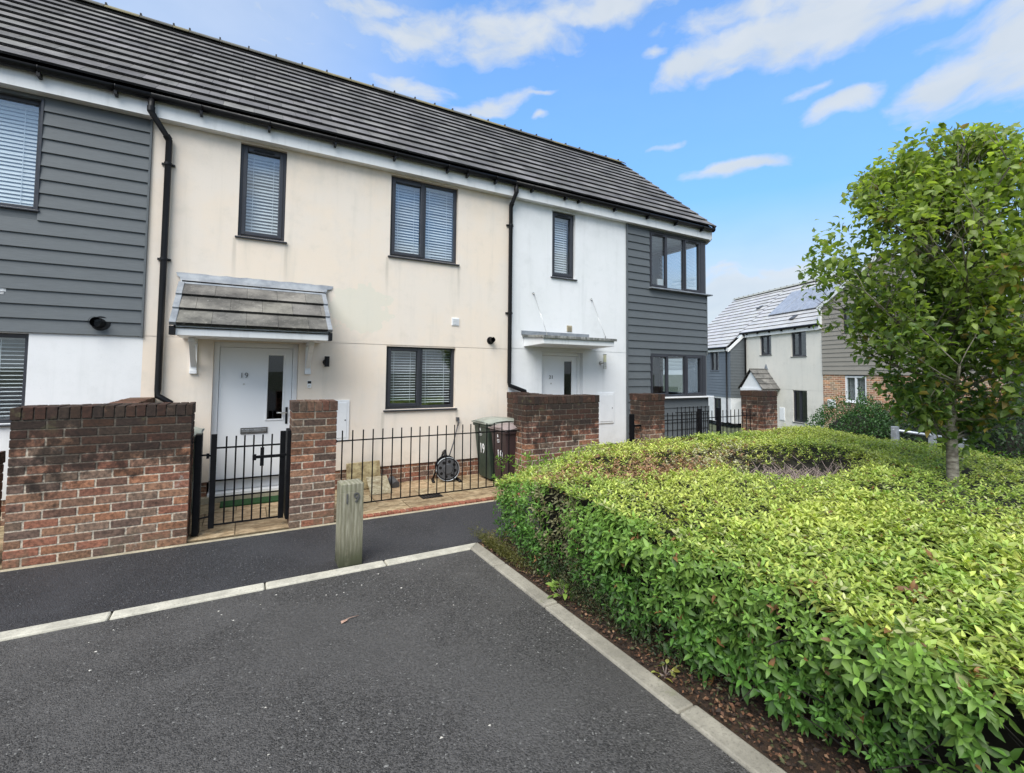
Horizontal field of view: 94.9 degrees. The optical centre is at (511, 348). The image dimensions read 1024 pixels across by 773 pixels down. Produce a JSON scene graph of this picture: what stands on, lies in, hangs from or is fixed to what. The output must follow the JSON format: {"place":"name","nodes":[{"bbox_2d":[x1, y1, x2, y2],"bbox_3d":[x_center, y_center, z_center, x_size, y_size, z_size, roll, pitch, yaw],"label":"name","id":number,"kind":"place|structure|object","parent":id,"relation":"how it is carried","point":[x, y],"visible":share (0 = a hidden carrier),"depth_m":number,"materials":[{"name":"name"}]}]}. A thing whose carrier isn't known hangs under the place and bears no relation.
{"place":"outdoors","nodes":[
{"label":"outdoors","id":0,"kind":"place"},
{"bbox_2d":[0,526,4,569],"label":"garden paving","id":1,"kind":"structure","parent":0,"point":[2,532],"depth_m":4.35,"materials":[{"name":"stone"}]},
{"bbox_2d":[0,496,540,631],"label":"footpath","id":2,"kind":"structure","parent":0,"point":[34,596],"depth_m":3.92,"materials":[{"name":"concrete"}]},
{"bbox_2d":[335,478,363,567],"bbox_3d":[-1.397,1.536,4.039,0.190,0.794,0.200,2,-3,-30],"label":"wooden post","id":3,"kind":"object","parent":2,"relation":"on","point":[349,525],"visible":0.99,"depth_m":3.97,"materials":[{"name":"grey wood"}]},
{"bbox_2d":[186,474,521,543],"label":"garden paving","id":4,"kind":"structure","parent":0,"point":[241,529],"depth_m":5.62,"materials":[{"name":"stone"}]},
{"bbox_2d":[191,426,204,512],"bbox_3d":[-3.661,1.337,5.025,0.564,1.002,0.667,2,-3,-30],"label":"wheelie bin","id":5,"kind":"object","parent":4,"relation":"on","point":[197,430],"visible":0.15,"depth_m":4.96,"materials":[{"name":"green plastic"}]},
{"bbox_2d":[200,490,277,504],"bbox_3d":[-3.273,1.857,5.930,1.120,0.100,0.125,2,-3,-30],"label":"door step","id":6,"kind":"object","parent":4,"relation":"on","point":[204,500],"depth_m":5.77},
{"bbox_2d":[220,495,277,507],"bbox_3d":[-3.193,1.865,5.748,0.640,0.018,0.260,2,-3,-30],"label":"door mat","id":7,"kind":"object","parent":4,"relation":"on","point":[238,502],"depth_m":5.71,"materials":[{"name":"green carpet"}]},
{"bbox_2d":[346,460,379,488],"bbox_3d":[-2.042,1.740,6.475,0.450,0.350,0.132,2,-3,-30],"label":"stone slab","id":8,"kind":"object","parent":4,"relation":"on","point":[357,470],"depth_m":6.47,"materials":[{"name":"beige stone"}]},
{"bbox_2d":[366,475,390,494],"bbox_3d":[-1.788,1.825,6.314,0.280,0.169,0.324,2,-3,-30],"label":"stone slab","id":9,"kind":"object","parent":4,"relation":"on","point":[376,488],"depth_m":6.30,"materials":[{"name":"beige stone"}]},
{"bbox_2d":[419,493,442,498],"bbox_3d":[-1.054,1.912,6.111,0.280,0.019,0.200,2,-3,-30],"label":"drain grate","id":10,"kind":"object","parent":4,"relation":"on","point":[431,496],"visible":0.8,"depth_m":6.07,"materials":[{"name":"plastic"}]},
{"bbox_2d":[431,450,461,482],"bbox_3d":[-0.977,1.734,6.982,0.426,0.478,0.282,1,-3,-16],"label":"hose reel","id":11,"kind":"object","parent":4,"relation":"on","point":[449,467],"visible":0.84,"depth_m":6.88,"materials":[{"name":"black plastic"}]},
{"bbox_2d":[471,416,513,479],"bbox_3d":[-0.211,1.513,7.219,0.702,0.930,0.504,2,-3,-31],"label":"wheelie bin","id":12,"kind":"object","parent":4,"relation":"on","point":[489,421],"visible":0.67,"depth_m":7.02,"materials":[{"name":"green plastic"}]},
{"bbox_2d":[488,422,516,486],"bbox_3d":[0.033,1.510,6.737,0.632,0.894,0.464,2,-3,-33],"label":"wheelie bin","id":13,"kind":"object","parent":4,"relation":"on","point":[512,442],"visible":0.36,"depth_m":6.52,"materials":[{"name":"brown plastic"}]},
{"bbox_2d":[0,550,749,772],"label":"car park","id":14,"kind":"structure","parent":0,"point":[459,652],"depth_m":2.42,"materials":[{"name":"grey asphalt"}]},
{"bbox_2d":[88,568,490,755],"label":"stone chips","id":15,"kind":"object","parent":14,"relation":"on","point":[298,711],"visible":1,"depth_m":2.56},
{"bbox_2d":[388,476,399,487],"bbox_3d":[-1.662,1.874,6.596,0.110,0.147,0.205,3,-3,-36],"label":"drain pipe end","id":16,"kind":"object","parent":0,"point":[395,483],"visible":0.84,"depth_m":6.54,"materials":[{"name":"grey plastic"}]},
{"bbox_2d":[93,0,1023,374],"label":"sky","id":17,"kind":"structure","parent":0,"point":[757,117],"materials":[{"name":"blue"}]},
{"bbox_2d":[111,375,1023,705],"bbox_3d":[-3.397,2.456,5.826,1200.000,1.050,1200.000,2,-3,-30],"label":"ground","id":18,"kind":"structure","parent":0,"point":[675,383],"depth_m":69.42,"materials":[{"name":"plant"}]},
{"bbox_2d":[0,451,5,520],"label":"brick wall","id":19,"kind":"structure","parent":18,"relation":"on","point":[2,457],"depth_m":3.97,"materials":[{"name":"brown brick"}]},
{"bbox_2d":[0,0,188,525],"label":"terraced house","id":20,"kind":"structure","parent":18,"relation":"on","point":[80,80],"depth_m":5.23,"materials":[{"name":"wood"}]},
{"bbox_2d":[0,333,28,426],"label":"window","id":21,"kind":"structure","parent":20,"relation":"in","point":[10,336],"depth_m":4.99,"materials":[{"name":"plastic"}]},
{"bbox_2d":[0,93,40,211],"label":"window","id":22,"kind":"structure","parent":20,"relation":"in","point":[6,100],"depth_m":5.10,"materials":[{"name":"plastic"}]},
{"bbox_2d":[2,402,195,569],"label":"brick wall","id":23,"kind":"structure","parent":18,"relation":"on","point":[88,480],"depth_m":4.12,"materials":[{"name":"brown brick"}]},
{"bbox_2d":[191,433,202,536],"bbox_3d":[-3.097,1.330,4.628,0.058,0.970,0.140,2,-3,-30],"label":"gate post","id":24,"kind":"object","parent":23,"relation":"attached to","point":[196,503],"visible":1,"depth_m":4.57,"materials":[{"name":"black metal"}]},
{"bbox_2d":[198,431,286,528],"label":"garden gate","id":25,"kind":"structure","parent":24,"relation":"attached to","point":[212,481],"depth_m":4.78,"materials":[{"name":"black metal"}]},
{"bbox_2d":[110,397,154,403],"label":"garden dividing wall","id":26,"kind":"structure","parent":18,"relation":"on","point":[140,400],"depth_m":4.98,"materials":[{"name":"red brick"}]},
{"bbox_2d":[0,543,475,641],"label":"kerb back","id":27,"kind":"structure","parent":18,"relation":"on","point":[62,625],"depth_m":3.38,"materials":[{"name":"concrete"}]},
{"bbox_2d":[0,495,525,571],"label":"paving edge","id":28,"kind":"object","parent":18,"relation":"on","point":[33,566],"visible":0.09,"depth_m":4.46,"materials":[{"name":"beige concrete"}]},
{"bbox_2d":[287,399,337,528],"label":"brick pillar","id":29,"kind":"structure","parent":18,"relation":"on","point":[313,426],"depth_m":4.99,"materials":[{"name":"brown brick"}]},
{"bbox_2d":[283,428,290,518],"bbox_3d":[-2.389,1.315,5.000,0.034,0.910,0.255,2,-3,-30],"label":"gate post","id":30,"kind":"object","parent":29,"relation":"attached to","point":[287,475],"visible":0.98,"depth_m":4.90,"materials":[{"name":"black metal"}]},
{"bbox_2d":[336,422,519,502],"bbox_3d":[-0.924,1.379,5.846,2.470,0.840,0.024,2,-3,-30],"label":"railing","id":31,"kind":"object","parent":29,"relation":"attached to","point":[420,436],"visible":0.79,"depth_m":5.77,"materials":[{"name":"black metal"}]},
{"bbox_2d":[140,28,516,496],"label":"terraced house","id":32,"kind":"structure","parent":18,"relation":"on","point":[315,234],"depth_m":6.54,"materials":[{"name":"paint"}]},
{"bbox_2d":[215,347,292,490],"bbox_3d":[-3.299,0.881,6.044,0.823,1.779,0.106,2,-3,-30],"label":"door leaf","id":33,"kind":"structure","parent":32,"relation":"in","point":[255,384],"depth_m":6.03,"materials":[{"name":"white"}]},
{"bbox_2d":[235,144,286,243],"bbox_3d":[-3.276,-2.012,6.183,0.595,1.238,0.240,2,-3,-30],"label":"window","id":34,"kind":"structure","parent":32,"relation":"in","point":[281,159],"depth_m":6.23,"materials":[{"name":"plastic"}]},
{"bbox_2d":[383,346,456,411],"bbox_3d":[-1.398,0.446,7.147,1.140,0.968,0.240,2,-3,-30],"label":"window","id":35,"kind":"structure","parent":32,"relation":"in","point":[419,355],"depth_m":7.12,"materials":[{"name":"plastic"}]},
{"bbox_2d":[388,176,459,265],"bbox_3d":[-1.366,-1.941,7.267,1.130,1.238,0.240,2,-3,-30],"label":"window","id":36,"kind":"structure","parent":32,"relation":"in","point":[422,188],"depth_m":7.27,"materials":[{"name":"plastic"}]},
{"bbox_2d":[449,417,458,456],"bbox_3d":[-0.879,1.347,7.176,0.064,0.575,0.307,0,-3,15],"label":"hose pipe","id":37,"kind":"object","parent":32,"relation":"attached to","point":[457,418],"visible":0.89,"depth_m":7.25,"materials":[{"name":"grey rubber"}]},
{"bbox_2d":[363,493,521,517],"bbox_3d":[-0.849,1.913,5.704,2.374,0.053,0.080,2,-3,-30],"label":"brick edging","id":38,"kind":"object","parent":18,"relation":"on","point":[390,512],"visible":0.44,"depth_m":5.61,"materials":[{"name":"red brick"}]},
{"bbox_2d":[507,392,552,417],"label":"garden dividing wall","id":39,"kind":"structure","parent":18,"relation":"on","point":[510,407],"depth_m":7.64,"materials":[{"name":"red brick"}]},
{"bbox_2d":[513,394,599,492],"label":"brick wall","id":40,"kind":"structure","parent":18,"relation":"on","point":[552,424],"depth_m":6.54,"materials":[{"name":"brown brick"}]},
{"bbox_2d":[450,108,716,456],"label":"terraced house","id":41,"kind":"structure","parent":18,"relation":"on","point":[603,311],"depth_m":9.02,"materials":[{"name":"paint"}]},
{"bbox_2d":[542,356,576,394],"bbox_3d":[0.843,1.029,8.436,0.763,1.794,0.054,2,-3,-30],"label":"door leaf","id":42,"kind":"structure","parent":41,"relation":"in","point":[559,373],"depth_m":8.45,"materials":[{"name":"white"}]},
{"bbox_2d":[551,211,577,280],"bbox_3d":[0.894,-1.852,8.550,0.570,1.218,0.240,2,-3,-30],"label":"window","id":43,"kind":"structure","parent":41,"relation":"in","point":[554,214],"depth_m":8.62,"materials":[{"name":"plastic"}]},
{"bbox_2d":[649,231,700,292],"bbox_3d":[3.438,-1.793,9.921,1.550,1.155,0.098,2,-3,-30],"label":"window","id":44,"kind":"structure","parent":41,"relation":"in","point":[683,241],"depth_m":10.01,"materials":[{"name":"plastic"}]},
{"bbox_2d":[650,353,702,396],"bbox_3d":[3.430,0.555,9.823,1.570,0.875,0.086,2,-3,-30],"label":"window","id":45,"kind":"structure","parent":41,"relation":"in","point":[684,357],"depth_m":9.92,"materials":[{"name":"plastic"}]},
{"bbox_2d":[659,245,696,289],"bbox_3d":[3.856,-1.741,10.924,0.130,1.155,1.125,2,-3,-30],"label":"window blind","id":46,"kind":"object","parent":41,"relation":"in","point":[692,246],"depth_m":10.95,"materials":[{"name":"plastic"}]},
{"bbox_2d":[660,356,698,393],"bbox_3d":[3.833,0.607,10.811,0.130,0.875,1.125,2,-3,-30],"label":"window blind","id":47,"kind":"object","parent":41,"relation":"in","point":[672,357],"depth_m":10.93,"materials":[{"name":"plastic"}]},
{"bbox_2d":[471,543,786,772],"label":"kerb","id":48,"kind":"object","parent":18,"relation":"on","point":[740,751],"visible":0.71,"depth_m":2.49,"materials":[{"name":"concrete"}]},
{"bbox_2d":[630,393,664,453],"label":"brick pillar","id":49,"kind":"structure","parent":18,"relation":"on","point":[647,410],"depth_m":7.49,"materials":[{"name":"brown brick"}]},
{"bbox_2d":[629,414,640,454],"bbox_3d":[1.942,1.512,7.385,0.220,0.970,0.060,2,-3,-30],"label":"gate post","id":50,"kind":"object","parent":49,"relation":"attached to","point":[632,425],"visible":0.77,"depth_m":7.34,"materials":[{"name":"black metal"}]},
{"bbox_2d":[688,335,744,425],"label":"terraced house","id":51,"kind":"structure","parent":18,"relation":"on","point":[725,370],"depth_m":24.11,"materials":[{"name":"wood"}]},
{"bbox_2d":[710,352,718,371],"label":"window","id":52,"kind":"structure","parent":51,"relation":"in","point":[712,352],"depth_m":24.94,"materials":[{"name":"plastic"}]},
{"bbox_2d":[713,398,723,423],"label":"window","id":53,"kind":"structure","parent":51,"relation":"in","point":[714,398],"depth_m":24.93,"materials":[{"name":"plastic"}]},
{"bbox_2d":[740,390,777,441],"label":"brick pillar","id":54,"kind":"structure","parent":18,"relation":"on","point":[761,405],"depth_m":9.04,"materials":[{"name":"brown brick"}]},
{"bbox_2d":[708,275,843,434],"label":"terraced house","id":55,"kind":"structure","parent":18,"relation":"on","point":[782,337],"depth_m":21.72,"materials":[{"name":"paint"}]},
{"bbox_2d":[759,335,770,355],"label":"window","id":56,"kind":"structure","parent":55,"relation":"in","point":[768,336],"depth_m":22.25,"materials":[{"name":"plastic"}]},
{"bbox_2d":[792,331,806,356],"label":"window","id":57,"kind":"structure","parent":55,"relation":"in","point":[799,333],"depth_m":20.30,"materials":[{"name":"plastic"}]},
{"bbox_2d":[794,390,807,423],"bbox_3d":[12.372,2.478,20.140,0.160,1.408,0.870,1,-3,-9],"label":"window","id":58,"kind":"structure","parent":55,"relation":"in","point":[800,392],"depth_m":20.17,"materials":[{"name":"plastic"}]},
{"bbox_2d":[804,387,894,448],"bbox_3d":[10.147,2.279,13.965,3.453,2.339,2.661,3,-4,-41],"label":"shrub","id":59,"kind":"object","parent":18,"relation":"on","point":[848,422],"visible":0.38,"depth_m":13.48,"materials":[{"name":"green plant"}]},
{"bbox_2d":[834,401,903,447],"bbox_3d":[10.541,2.466,13.757,3.117,1.961,2.403,2,-3,-30],"label":"shrub","id":60,"kind":"object","parent":18,"relation":"on","point":[883,417],"visible":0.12,"depth_m":13.09,"materials":[{"name":"green plant"}]},
{"bbox_2d":[815,250,1023,434],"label":"terraced house","id":61,"kind":"structure","parent":18,"relation":"on","point":[842,372],"depth_m":18.03,"materials":[{"name":"beige brick"}]},
{"bbox_2d":[842,308,849,333],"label":"window","id":62,"kind":"structure","parent":61,"relation":"in","point":[846,308],"depth_m":18.06,"materials":[{"name":"plastic"}]},
{"bbox_2d":[845,376,866,402],"bbox_3d":[12.801,1.512,17.471,0.240,1.008,0.980,1,-3,-9],"label":"window","id":63,"kind":"structure","parent":61,"relation":"in","point":[855,389],"depth_m":17.50,"materials":[{"name":"white plastic"}]},
{"bbox_2d":[891,426,966,453],"bbox_3d":[8.045,2.128,8.974,1.575,1.270,0.132,1,-3,0],"label":"metal barrier","id":64,"kind":"object","parent":18,"relation":"on","point":[895,430],"visible":0.13,"depth_m":8.97,"materials":[{"name":"metal"}]},
{"bbox_2d":[878,388,998,458],"bbox_3d":[10.977,2.098,12.244,3.660,2.575,2.981,2,-3,-30],"label":"shrub","id":65,"kind":"object","parent":18,"relation":"on","point":[906,436],"visible":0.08,"depth_m":11.96,"materials":[{"name":"green plant"}]},
{"bbox_2d":[969,388,1023,470],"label":"shrub","id":66,"kind":"object","parent":18,"relation":"on","point":[1013,445],"visible":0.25,"depth_m":10.27,"materials":[{"name":"green plant"}]},
{"bbox_2d":[479,533,934,772],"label":"planting bed","id":67,"kind":"object","parent":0,"point":[815,762],"depth_m":2.34,"materials":[{"name":"soil"}]},
{"bbox_2d":[483,528,512,546],"bbox_3d":[-0.112,1.797,4.432,0.265,0.192,0.288,3,-4,-40],"label":"weed","id":68,"kind":"object","parent":67,"relation":"on","point":[507,537],"visible":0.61,"depth_m":4.41,"materials":[{"name":"green plant"}]},
{"bbox_2d":[546,579,574,600],"bbox_3d":[0.351,1.761,3.449,0.202,0.138,0.229,-1,-3,22],"label":"weed","id":69,"kind":"object","parent":67,"relation":"on","point":[553,585],"visible":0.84,"depth_m":3.45,"materials":[{"name":"green plant"}]},
{"bbox_2d":[464,512,846,752],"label":"weeds","id":70,"kind":"object","parent":67,"relation":"on","point":[497,546],"visible":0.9,"depth_m":3.27,"materials":[{"name":"green plant"}]},
{"bbox_2d":[651,659,680,682],"bbox_3d":[0.839,1.760,2.552,0.168,0.077,0.130,2,-3,-30],"label":"weed","id":71,"kind":"object","parent":67,"relation":"on","point":[674,669],"visible":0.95,"depth_m":2.56,"materials":[{"name":"green plant"}]},
{"bbox_2d":[482,538,912,772],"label":"leaf litter","id":72,"kind":"object","parent":67,"relation":"on","point":[766,728],"visible":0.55,"depth_m":2.31,"materials":[{"name":"brown plant"}]},
{"bbox_2d":[492,424,1023,772],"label":"hedge","id":73,"kind":"object","parent":67,"relation":"on","point":[869,591],"visible":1,"depth_m":2.50,"materials":[{"name":"green plant"}]},
{"bbox_2d":[795,121,1023,491],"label":"street tree","id":74,"kind":"object","parent":67,"relation":"on","point":[971,288],"visible":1,"depth_m":4.07,"materials":[{"name":"green plant"}]},
{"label":"garden paving","id":75,"kind":"structure","parent":0,"visible":0},
{"bbox_2d":[675,406,709,449],"bbox_3d":[3.699,1.604,9.612,1.018,0.845,0.020,2,-3,-30],"label":"railing","id":76,"kind":"object","parent":75,"relation":"on","point":[705,411],"visible":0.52,"depth_m":9.56,"materials":[{"name":"black metal"}]},
{"bbox_2d":[665,408,752,447],"bbox_3d":[3.522,1.564,8.367,2.620,1.010,0.060,2,-3,-30],"label":"railing","id":77,"kind":"object","parent":75,"relation":"on","point":[698,418],"visible":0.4,"depth_m":8.30,"materials":[{"name":"black metal"}]}
]}

